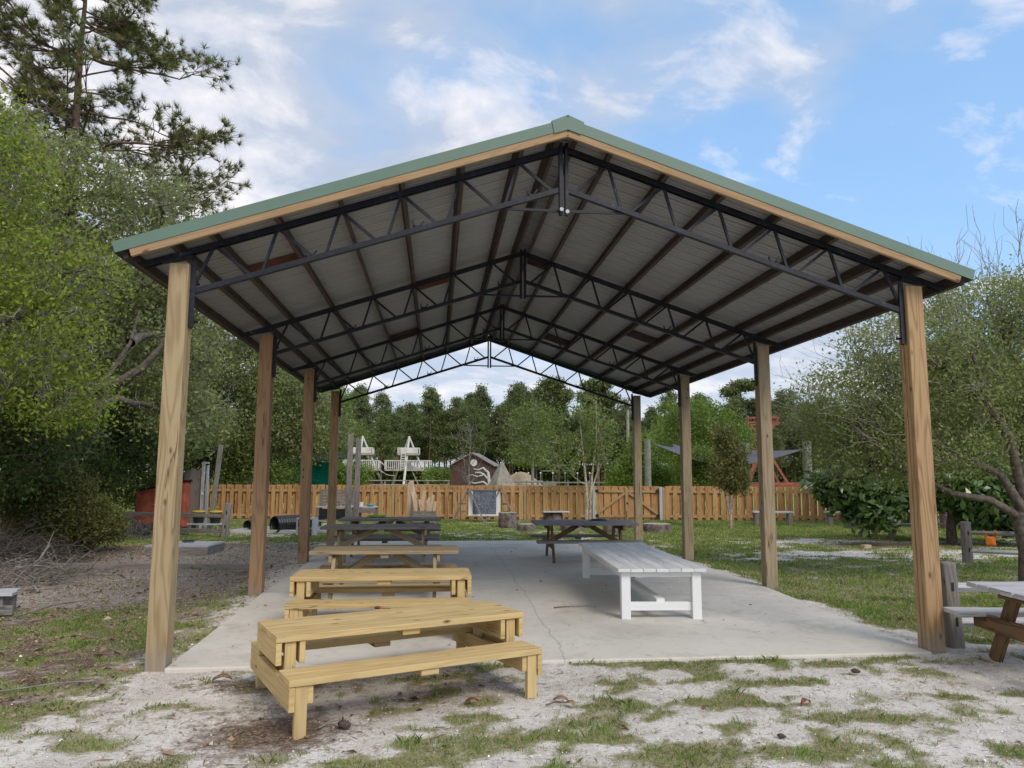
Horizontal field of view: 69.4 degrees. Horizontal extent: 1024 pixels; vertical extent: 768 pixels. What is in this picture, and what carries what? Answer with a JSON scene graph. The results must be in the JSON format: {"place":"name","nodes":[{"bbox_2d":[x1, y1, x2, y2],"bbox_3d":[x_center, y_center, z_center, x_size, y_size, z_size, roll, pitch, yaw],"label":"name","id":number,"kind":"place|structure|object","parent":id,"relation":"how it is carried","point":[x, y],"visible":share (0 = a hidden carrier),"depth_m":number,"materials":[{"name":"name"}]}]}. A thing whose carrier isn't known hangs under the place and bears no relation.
{"place":"outdoors","nodes":[
{"label":"outdoors","id":0,"kind":"place"},
{"bbox_2d":[448,452,498,501],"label":"brown barn","id":1,"kind":"structure","parent":0,"point":[457,478],"depth_m":44.61,"materials":[{"name":"wood"}]},
{"bbox_2d":[0,476,1023,767],"bbox_3d":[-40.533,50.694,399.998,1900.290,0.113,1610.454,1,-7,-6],"label":"ground","id":2,"kind":"structure","parent":0,"point":[152,746],"depth_m":5.21,"materials":[{"name":"sand"}]},
{"bbox_2d":[0,588,21,614],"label":"bench","id":3,"kind":"object","parent":2,"relation":"on","point":[8,598],"visible":0.93,"depth_m":8.45,"materials":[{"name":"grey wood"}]},
{"bbox_2d":[0,506,115,570],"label":"brush pile","id":4,"kind":"object","parent":2,"relation":"on","point":[18,544],"visible":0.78,"depth_m":13.23,"materials":[{"name":"brown plant"}]},
{"bbox_2d":[0,340,122,512],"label":"wax myrtle","id":5,"kind":"object","parent":2,"relation":"on","point":[40,453],"visible":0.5,"depth_m":13.66,"materials":[{"name":"green plant"}]},
{"bbox_2d":[0,532,124,592],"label":"brush pile","id":6,"kind":"object","parent":2,"relation":"on","point":[36,570],"visible":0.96,"depth_m":11.19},
{"bbox_2d":[0,457,139,552],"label":"cedar shrub","id":7,"kind":"object","parent":2,"relation":"on","point":[78,509],"visible":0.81,"depth_m":14.77,"materials":[{"name":"green plant"}]},
{"bbox_2d":[0,64,152,445],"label":"oak tree","id":8,"kind":"object","parent":2,"relation":"on","point":[46,289],"visible":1,"depth_m":12.09,"materials":[{"name":"green plant"}]},
{"bbox_2d":[0,352,225,509],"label":"wax myrtle","id":9,"kind":"object","parent":2,"relation":"on","point":[134,455],"visible":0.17,"depth_m":20.67,"materials":[{"name":"green plant"}]},
{"bbox_2d":[0,92,243,547],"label":"live oak","id":10,"kind":"object","parent":2,"relation":"on","point":[158,213],"visible":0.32,"depth_m":17.02,"materials":[{"name":"green plant"}]},
{"bbox_2d":[0,0,252,398],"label":"pine tree","id":11,"kind":"object","parent":2,"relation":"on","point":[122,30],"visible":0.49,"depth_m":22.52,"materials":[{"name":"green plant"}]},
{"bbox_2d":[4,292,248,474],"bbox_3d":[-15.359,0.324,25.522,12.075,8.935,5.957,1,-7,-6],"label":"live oak","id":12,"kind":"object","parent":2,"relation":"on","point":[219,439],"visible":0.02,"depth_m":26.04,"materials":[{"name":"green plant"}]},
{"bbox_2d":[104,513,192,539],"bbox_3d":[-9.935,3.729,19.162,3.565,1.175,2.499,1,-7,-6],"label":"brush pile","id":13,"kind":"object","parent":2,"relation":"on","point":[147,529],"visible":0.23,"depth_m":18.90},
{"bbox_2d":[134,480,192,526],"bbox_3d":[-10.353,3.547,22.111,1.587,1.370,0.820,0,-7,2],"label":"red cabinet","id":14,"kind":"object","parent":2,"relation":"on","point":[143,504],"visible":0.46,"depth_m":21.77,"materials":[{"name":"paint"}]},
{"bbox_2d":[54,563,272,569],"bbox_3d":[-5.886,3.087,12.477,3.669,0.110,0.090,0,-7,0],"label":"edging timber","id":15,"kind":"object","parent":2,"relation":"on","point":[180,566],"visible":0.36,"depth_m":12.44,"materials":[{"name":"grey wood"}]},
{"bbox_2d":[121,503,231,537],"bbox_3d":[-9.644,3.598,19.519,5.218,0.969,0.210,-2,-7,17],"label":"split rail fence","id":16,"kind":"object","parent":2,"relation":"on","point":[224,530],"visible":0.37,"depth_m":18.91,"materials":[{"name":"grey wood"}]},
{"bbox_2d":[144,541,224,554],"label":"wooden platform","id":17,"kind":"structure","parent":2,"relation":"on","point":[200,548],"depth_m":14.66,"materials":[{"name":"grey wood"}]},
{"bbox_2d":[183,462,209,527],"bbox_3d":[-9.448,3.306,22.052,0.743,1.960,0.135,0,-7,4],"label":"grey door panel","id":18,"kind":"structure","parent":2,"relation":"on","point":[197,487],"depth_m":22.07,"materials":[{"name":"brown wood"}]},
{"bbox_2d":[80,424,317,511],"bbox_3d":[-11.927,3.272,28.358,8.939,3.776,3.898,1,-7,-6],"label":"green bush","id":19,"kind":"object","parent":2,"relation":"on","point":[232,472],"visible":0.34,"depth_m":27.82,"materials":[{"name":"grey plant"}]},
{"bbox_2d":[207,445,222,528],"bbox_3d":[-8.679,3.060,21.630,0.318,2.558,0.110,1,-7,-6],"label":"leaning post","id":20,"kind":"object","parent":2,"relation":"on","point":[216,477],"visible":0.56,"depth_m":21.61,"materials":[{"name":"grey wood"}]},
{"bbox_2d":[152,314,380,512],"bbox_3d":[-10.876,0.925,29.819,11.526,8.826,5.547,1,-7,-6],"label":"live oak","id":21,"kind":"object","parent":2,"relation":"on","point":[287,424],"visible":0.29,"depth_m":28.75,"materials":[{"name":"green plant"}]},
{"bbox_2d":[277,451,362,460],"bbox_3d":[-8.695,2.986,31.409,4.602,0.611,3.500,1,-7,-6],"label":"shade sail","id":22,"kind":"object","parent":21,"relation":"attached to","point":[339,456],"visible":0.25,"depth_m":31.28,"materials":[{"name":"black fabric"}]},
{"bbox_2d":[288,462,328,488],"bbox_3d":[-8.793,4.093,32.022,1.780,1.420,0.060,0,-7,-1],"label":"teal tarp","id":23,"kind":"object","parent":22,"relation":"hanging from","point":[320,474],"visible":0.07,"depth_m":32.02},
{"bbox_2d":[230,526,326,533],"bbox_3d":[-6.280,4.095,20.758,2.786,0.101,1.440,0,-7,-2],"label":"sandbox frame","id":24,"kind":"object","parent":2,"relation":"on","point":[246,530],"visible":0.25,"depth_m":20.05,"materials":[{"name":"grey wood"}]},
{"bbox_2d":[269,515,298,532],"bbox_3d":[-6.176,3.864,20.473,0.470,0.467,0.954,-5,-9,36],"label":"corrugated pipe","id":25,"kind":"object","parent":24,"relation":"on","point":[282,522],"visible":0.64,"depth_m":20.26,"materials":[{"name":"black plastic"}]},
{"bbox_2d":[272,386,378,478],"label":"maple tree","id":26,"kind":"object","parent":2,"relation":"on","point":[363,432],"visible":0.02,"depth_m":64.45,"materials":[{"name":"green plant"}]},
{"bbox_2d":[315,489,353,525],"bbox_3d":[-5.229,3.709,21.899,1.050,1.154,0.500,0,-7,-1],"label":"mud kitchen","id":27,"kind":"object","parent":2,"relation":"on","point":[340,513],"visible":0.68,"depth_m":22.04,"materials":[{"name":"grey wood"}]},
{"bbox_2d":[345,434,353,533],"bbox_3d":[-4.489,2.784,20.367,0.160,2.821,0.130,1,-7,-6],"label":"bare post","id":28,"kind":"object","parent":2,"relation":"on","point":[349,476],"visible":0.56,"depth_m":20.34,"materials":[{"name":"grey wood"}]},
{"bbox_2d":[322,456,380,497],"bbox_3d":[-8.396,4.911,37.121,3.677,2.688,2.671,1,-7,-6],"label":"lime bush","id":29,"kind":"object","parent":2,"relation":"on","point":[341,473],"visible":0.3,"depth_m":36.80,"materials":[{"name":"green plant"}]},
{"bbox_2d":[353,438,361,516],"bbox_3d":[-4.310,2.871,20.576,0.160,2.701,0.130,1,-7,-6],"label":"bare post","id":30,"kind":"object","parent":2,"relation":"on","point":[357,479],"visible":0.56,"depth_m":20.55,"materials":[{"name":"grey wood"}]},
{"bbox_2d":[351,387,374,442],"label":"pine tree","id":31,"kind":"object","parent":2,"relation":"on","point":[364,407],"visible":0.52,"depth_m":115.96,"materials":[{"name":"green plant"}]},
{"bbox_2d":[343,436,383,495],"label":"climbing tower","id":32,"kind":"structure","parent":2,"relation":"on","point":[366,450],"depth_m":56.16,"materials":[{"name":"white paint"}]},
{"bbox_2d":[367,390,394,446],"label":"pine tree","id":33,"kind":"object","parent":2,"relation":"on","point":[386,404],"visible":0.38,"depth_m":122.98,"materials":[{"name":"green plant"}]},
{"bbox_2d":[365,412,399,483],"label":"pine tree","id":34,"kind":"object","parent":2,"relation":"on","point":[382,423],"visible":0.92,"depth_m":107.39,"materials":[{"name":"green plant"}]},
{"bbox_2d":[375,411,411,477],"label":"pine tree","id":35,"kind":"object","parent":2,"relation":"on","point":[396,420],"visible":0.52,"depth_m":110.06,"materials":[{"name":"green plant"}]},
{"bbox_2d":[250,600,541,739],"bbox_3d":[-0.874,2.022,5.486,1.860,0.581,1.236,4,-8,-29],"label":"picnic table","id":36,"kind":"object","parent":2,"relation":"on","point":[484,631],"visible":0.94,"depth_m":5.27,"materials":[{"name":"brown wood"}]},
{"bbox_2d":[203,484,591,519],"bbox_3d":[-4.230,4.239,26.448,14.262,1.261,0.111,0,-7,0],"label":"plank fence","id":37,"kind":"object","parent":2,"relation":"on","point":[521,500],"visible":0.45,"depth_m":26.45,"materials":[{"name":"brown wood"}]},
{"bbox_2d":[592,486,662,520],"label":"plank gate","id":38,"kind":"structure","parent":37,"relation":"attached to","point":[611,502],"depth_m":26.48,"materials":[{"name":"brown wood"}]},
{"bbox_2d":[384,436,433,494],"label":"climbing tower","id":39,"kind":"structure","parent":2,"relation":"on","point":[406,451],"depth_m":56.37,"materials":[{"name":"white paint"}]},
{"bbox_2d":[412,490,436,523],"bbox_3d":[-2.864,4.032,24.225,0.781,1.079,0.425,0,-7,-1],"label":"scrap crate","id":40,"kind":"object","parent":2,"relation":"on","point":[427,512],"visible":0.66,"depth_m":24.25,"materials":[{"name":"grey wood"}]},
{"bbox_2d":[408,411,440,483],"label":"pine tree","id":41,"kind":"object","parent":2,"relation":"on","point":[419,443],"visible":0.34,"depth_m":114.50,"materials":[{"name":"green plant"}]},
{"bbox_2d":[410,385,444,467],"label":"pine tree","id":42,"kind":"object","parent":2,"relation":"on","point":[431,406],"visible":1,"depth_m":110.48,"materials":[{"name":"green plant"}]},
{"bbox_2d":[416,464,450,493],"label":"lime bush","id":43,"kind":"object","parent":2,"relation":"on","point":[441,473],"visible":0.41,"depth_m":50.93,"materials":[{"name":"green plant"}]},
{"bbox_2d":[427,409,464,478],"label":"pine tree","id":44,"kind":"object","parent":2,"relation":"on","point":[436,445],"visible":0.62,"depth_m":110.21,"materials":[{"name":"green plant"}]},
{"bbox_2d":[436,396,476,460],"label":"pine tree","id":45,"kind":"object","parent":2,"relation":"on","point":[457,409],"visible":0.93,"depth_m":109.10,"materials":[{"name":"green plant"}]},
{"bbox_2d":[454,398,484,451],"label":"pine tree","id":46,"kind":"object","parent":2,"relation":"on","point":[472,407],"visible":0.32,"depth_m":115.23,"materials":[{"name":"green plant"}]},
{"bbox_2d":[445,421,497,484],"bbox_3d":[-1.585,3.382,29.372,1.878,3.857,1.279,-2,-7,16],"label":"bare sapling","id":47,"kind":"object","parent":2,"relation":"on","point":[468,482],"visible":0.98,"depth_m":29.33,"materials":[{"name":"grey plant"}]},
{"bbox_2d":[466,412,490,452],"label":"pine tree","id":48,"kind":"object","parent":2,"relation":"on","point":[476,425],"visible":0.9,"depth_m":109.31,"materials":[{"name":"green plant"}]},
{"bbox_2d":[467,383,495,422],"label":"pine tree","id":49,"kind":"object","parent":2,"relation":"on","point":[486,402],"visible":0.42,"depth_m":130.36,"materials":[{"name":"green plant"}]},
{"bbox_2d":[467,404,497,454],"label":"pine tree","id":50,"kind":"object","parent":2,"relation":"on","point":[482,412],"visible":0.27,"depth_m":116.02,"materials":[{"name":"green plant"}]},
{"bbox_2d":[453,487,517,522],"bbox_3d":[-0.911,4.118,25.155,2.265,1.202,0.444,0,-7,0],"label":"chalkboard easel","id":51,"kind":"object","parent":2,"relation":"on","point":[485,502],"visible":0.92,"depth_m":25.23,"materials":[{"name":"grey wood"}]},
{"bbox_2d":[486,403,507,463],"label":"pine tree","id":52,"kind":"object","parent":2,"relation":"on","point":[498,409],"visible":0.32,"depth_m":121.75,"materials":[{"name":"green plant"}]},
{"bbox_2d":[488,463,514,502],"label":"pyramid hut","id":53,"kind":"object","parent":2,"relation":"on","point":[501,476],"visible":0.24,"depth_m":42.52,"materials":[{"name":"grey wood"}]},
{"bbox_2d":[498,512,516,527],"bbox_3d":[-0.127,4.194,22.664,0.632,0.516,0.658,1,-7,-6],"label":"tree stump","id":54,"kind":"object","parent":2,"relation":"on","point":[507,519],"visible":0.88,"depth_m":22.42,"materials":[{"name":"wood"}]},
{"bbox_2d":[494,401,522,473],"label":"pine tree","id":55,"kind":"object","parent":2,"relation":"on","point":[509,408],"visible":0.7,"depth_m":110.61,"materials":[{"name":"green plant"}]},
{"bbox_2d":[0,536,1019,767],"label":"leaf litter","id":56,"kind":"object","parent":2,"relation":"on","point":[230,738],"visible":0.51,"depth_m":7.81,"materials":[{"name":"brown plant"}]},
{"bbox_2d":[494,419,526,473],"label":"pine tree","id":57,"kind":"object","parent":2,"relation":"on","point":[506,443],"visible":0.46,"depth_m":110.28,"materials":[{"name":"green plant"}]},
{"bbox_2d":[0,592,1023,767],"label":"grass","id":58,"kind":"structure","parent":2,"relation":"on","point":[567,735],"depth_m":5.18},
{"bbox_2d":[0,545,1023,767],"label":"shell fragments","id":59,"kind":"object","parent":2,"relation":"on","point":[511,695],"visible":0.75,"depth_m":5.26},
{"bbox_2d":[0,542,1023,767],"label":"fallen needles","id":60,"kind":"object","parent":2,"relation":"on","point":[415,687],"depth_m":5.28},
{"bbox_2d":[502,380,526,416],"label":"pine tree","id":61,"kind":"object","parent":2,"relation":"on","point":[518,391],"visible":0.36,"depth_m":126.26,"materials":[{"name":"green plant"}]},
{"bbox_2d":[502,472,541,489],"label":"sand heap","id":62,"kind":"object","parent":2,"relation":"on","point":[520,476],"visible":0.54,"depth_m":74.09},
{"bbox_2d":[497,388,569,484],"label":"maple tree","id":63,"kind":"object","parent":2,"relation":"on","point":[534,449],"visible":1,"depth_m":70.22,"materials":[{"name":"green plant"}]},
{"bbox_2d":[164,540,931,672],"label":"concrete slab","id":64,"kind":"structure","parent":2,"relation":"on","point":[561,635],"depth_m":7.84,"materials":[{"name":"concrete"}]},
{"bbox_2d":[284,568,471,617],"bbox_3d":[-1.296,2.175,7.439,1.740,0.551,1.236,1,-7,-6],"label":"picnic table","id":65,"kind":"object","parent":64,"relation":"on","point":[307,601],"visible":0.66,"depth_m":7.22,"materials":[{"name":"brown wood"}]},
{"bbox_2d":[316,524,440,563],"bbox_3d":[-2.110,2.643,12.018,1.895,0.682,1.694,1,-7,-6],"label":"picnic table","id":66,"kind":"object","parent":64,"relation":"on","point":[339,529],"visible":0.81,"depth_m":11.99,"materials":[{"name":"grey wood"}]},
{"bbox_2d":[305,545,458,598],"bbox_3d":[-1.536,2.316,8.998,1.750,0.624,1.494,1,-7,-6],"label":"picnic table","id":67,"kind":"object","parent":64,"relation":"on","point":[372,553],"visible":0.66,"depth_m":8.95,"materials":[{"name":"beige wood"}]},
{"bbox_2d":[334,517,440,556],"bbox_3d":[-2.309,2.898,14.093,1.892,0.682,1.694,1,-7,-5],"label":"picnic table","id":68,"kind":"object","parent":64,"relation":"on","point":[383,520],"visible":0.67,"depth_m":13.82,"materials":[{"name":"grey wood"}]},
{"bbox_2d":[112,115,975,671],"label":"pavilion","id":69,"kind":"structure","parent":64,"relation":"on","point":[572,243],"depth_m":8.62,"materials":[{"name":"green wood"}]},
{"bbox_2d":[530,520,643,562],"bbox_3d":[1.276,2.802,13.202,1.808,0.682,1.544,1,-7,-4],"label":"picnic table","id":70,"kind":"object","parent":64,"relation":"on","point":[619,525],"visible":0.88,"depth_m":12.96,"materials":[{"name":"grey wood"}]},
{"bbox_2d":[579,543,705,618],"bbox_3d":[1.538,2.438,9.425,0.956,0.541,3.116,1,-7,-3],"label":"white table","id":71,"kind":"object","parent":64,"relation":"on","point":[626,562],"visible":0.95,"depth_m":8.17,"materials":[{"name":"paint"}]},
{"bbox_2d":[529,374,575,480],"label":"pine tree","id":72,"kind":"object","parent":2,"relation":"on","point":[557,391],"visible":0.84,"depth_m":117.03,"materials":[{"name":"green plant"}]},
{"bbox_2d":[546,414,570,484],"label":"pine tree","id":73,"kind":"object","parent":2,"relation":"on","point":[561,427],"visible":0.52,"depth_m":112.01,"materials":[{"name":"green plant"}]},
{"bbox_2d":[241,458,882,485],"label":"woodland undergrowth","id":74,"kind":"object","parent":2,"relation":"on","point":[789,469],"visible":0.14,"depth_m":118.25,"materials":[{"name":"green plant"}]},
{"bbox_2d":[535,383,625,519],"bbox_3d":[2.385,2.352,25.872,3.193,4.981,2.067,1,-7,-6],"label":"birch tree","id":75,"kind":"object","parent":2,"relation":"on","point":[575,459],"visible":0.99,"depth_m":25.85,"materials":[{"name":"green plant"}]},
{"bbox_2d":[572,377,624,485],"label":"pine tree","id":76,"kind":"object","parent":2,"relation":"on","point":[596,388],"visible":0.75,"depth_m":111.59,"materials":[{"name":"green plant"}]},
{"bbox_2d":[593,403,621,485],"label":"pine tree","id":77,"kind":"object","parent":2,"relation":"on","point":[613,415],"visible":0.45,"depth_m":111.99,"materials":[{"name":"green plant"}]},
{"bbox_2d":[597,428,677,486],"bbox_3d":[6.370,4.194,36.567,4.342,4.061,2.681,1,-7,-6],"label":"leafy sapling","id":78,"kind":"object","parent":2,"relation":"on","point":[623,476],"visible":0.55,"depth_m":36.21,"materials":[{"name":"green plant"}]},
{"bbox_2d":[644,439,650,485],"bbox_3d":[6.153,4.178,33.526,0.311,3.352,0.311,-5,-9,39],"label":"sail pole","id":79,"kind":"object","parent":2,"relation":"on","point":[647,453],"visible":0.66,"depth_m":33.49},
{"bbox_2d":[643,523,671,532],"bbox_3d":[4.125,4.125,21.081,0.915,0.296,0.953,1,-7,-6],"label":"tree stump","id":80,"kind":"object","parent":2,"relation":"on","point":[657,527],"visible":0.82,"depth_m":20.73,"materials":[{"name":"brown plant"}]},
{"bbox_2d":[654,390,677,417],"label":"pine tree","id":81,"kind":"object","parent":2,"relation":"on","point":[664,398],"visible":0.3,"depth_m":123.92,"materials":[{"name":"green plant"}]},
{"bbox_2d":[649,394,728,485],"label":"maple tree","id":82,"kind":"object","parent":2,"relation":"on","point":[673,430],"visible":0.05,"depth_m":63.44,"materials":[{"name":"green plant"}]},
{"bbox_2d":[669,441,726,486],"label":"maple tree","id":83,"kind":"object","parent":2,"relation":"on","point":[700,455],"visible":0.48,"depth_m":34.93,"materials":[{"name":"green plant"}]},
{"bbox_2d":[645,392,756,500],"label":"maple tree","id":84,"kind":"object","parent":2,"relation":"on","point":[698,438],"visible":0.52,"depth_m":46.94,"materials":[{"name":"green plant"}]},
{"bbox_2d":[699,418,757,528],"bbox_3d":[6.687,2.711,22.708,1.850,3.523,1.670,1,-7,-6],"label":"young tree","id":85,"kind":"object","parent":2,"relation":"on","point":[732,479],"visible":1,"depth_m":22.45,"materials":[{"name":"plant"}]},
{"bbox_2d":[718,377,755,425],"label":"pine tree","id":86,"kind":"object","parent":2,"relation":"on","point":[737,387],"visible":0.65,"depth_m":122.23,"materials":[{"name":"green plant"}]},
{"bbox_2d":[722,395,751,441],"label":"pine tree","id":87,"kind":"object","parent":2,"relation":"on","point":[735,402],"visible":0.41,"depth_m":116.52,"materials":[{"name":"green plant"}]},
{"bbox_2d":[743,443,750,508],"bbox_3d":[11.424,4.532,36.041,0.367,3.302,0.367,-5,-9,39],"label":"sail pole","id":88,"kind":"object","parent":2,"relation":"on","point":[748,471],"visible":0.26,"depth_m":35.94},
{"bbox_2d":[652,443,803,463],"bbox_3d":[9.761,3.396,36.013,7.354,1.163,4.002,1,-7,-6],"label":"shade sail","id":89,"kind":"object","parent":88,"relation":"attached to","point":[675,448],"visible":0.31,"depth_m":34.89,"materials":[{"name":"grey fabric"}]},
{"bbox_2d":[744,416,799,490],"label":"steel derrick","id":90,"kind":"object","parent":2,"relation":"on","point":[779,483],"visible":0.4,"depth_m":62.22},
{"bbox_2d":[751,511,792,525],"bbox_3d":[8.530,4.398,24.221,1.250,0.455,0.385,-1,-7,6],"label":"plank bench","id":91,"kind":"object","parent":2,"relation":"on","point":[788,518],"visible":0.86,"depth_m":24.10,"materials":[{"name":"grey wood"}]},
{"bbox_2d":[772,412,786,481],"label":"pine tree","id":92,"kind":"object","parent":2,"relation":"on","point":[775,436],"visible":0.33,"depth_m":112.25,"materials":[{"name":"green plant"}]},
{"bbox_2d":[773,388,800,434],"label":"pine tree","id":93,"kind":"object","parent":2,"relation":"on","point":[778,400],"visible":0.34,"depth_m":123.99,"materials":[{"name":"green plant"}]},
{"bbox_2d":[777,407,801,479],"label":"pine tree","id":94,"kind":"object","parent":2,"relation":"on","point":[782,417],"visible":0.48,"depth_m":118.53,"materials":[{"name":"green plant"}]},
{"bbox_2d":[783,417,802,481],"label":"pine tree","id":95,"kind":"object","parent":2,"relation":"on","point":[790,457],"visible":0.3,"depth_m":118.56,"materials":[{"name":"green plant"}]},
{"bbox_2d":[802,441,812,510],"bbox_3d":[13.795,4.324,34.484,0.423,3.352,0.420,1,-7,-6],"label":"sail pole","id":96,"kind":"object","parent":2,"relation":"on","point":[805,475],"visible":0.29,"depth_m":34.42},
{"bbox_2d":[662,486,956,520],"bbox_3d":[11.178,4.300,26.481,11.579,1.262,0.111,0,-7,0],"label":"plank fence","id":97,"kind":"object","parent":2,"relation":"on","point":[670,494],"visible":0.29,"depth_m":26.45,"materials":[{"name":"brown wood"}]},
{"bbox_2d":[725,199,1023,580],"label":"gnarled tree","id":98,"kind":"object","parent":2,"relation":"on","point":[997,405],"visible":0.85,"depth_m":11.49,"materials":[{"name":"green plant"}]},
{"bbox_2d":[799,447,1015,543],"bbox_3d":[10.192,2.594,17.601,6.408,2.629,2.952,1,-7,-6],"label":"magnolia","id":99,"kind":"object","parent":2,"relation":"on","point":[877,513],"visible":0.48,"depth_m":17.19,"materials":[{"name":"green plant"}]},
{"bbox_2d":[816,304,1023,465],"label":"oak tree","id":100,"kind":"object","parent":2,"relation":"on","point":[1007,462],"visible":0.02,"depth_m":22.77,"materials":[{"name":"green plant"}]},
{"bbox_2d":[894,378,1004,528],"bbox_3d":[13.283,1.659,22.989,4.672,5.844,3.132,1,-7,-6],"label":"oak tree","id":101,"kind":"object","parent":2,"relation":"on","point":[943,519],"visible":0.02,"depth_m":22.49,"materials":[{"name":"green plant"}]},
{"bbox_2d":[940,561,1023,648],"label":"split rail fence","id":102,"kind":"object","parent":2,"relation":"on","point":[952,588],"visible":0.49,"depth_m":6.93,"materials":[{"name":"grey wood"}]},
{"bbox_2d":[943,581,1023,662],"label":"picnic table","id":103,"kind":"object","parent":2,"relation":"on","point":[1002,624],"visible":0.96,"depth_m":6.31,"materials":[{"name":"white wood"}]},
{"bbox_2d":[960,521,1017,562],"bbox_3d":[11.146,2.930,13.061,5.630,0.860,0.204,-2,-7,18],"label":"split rail fence","id":104,"kind":"object","parent":2,"relation":"on","point":[966,534],"visible":0.73,"depth_m":13.84,"materials":[{"name":"grey wood"}]},
{"bbox_2d":[0,518,1023,646],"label":"lawn grass","id":105,"kind":"structure","parent":0,"point":[702,529],"depth_m":16.18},
{"bbox_2d":[0,0,1023,472],"label":"sky","id":106,"kind":"structure","parent":0,"point":[892,119],"materials":[{"name":"blue"}]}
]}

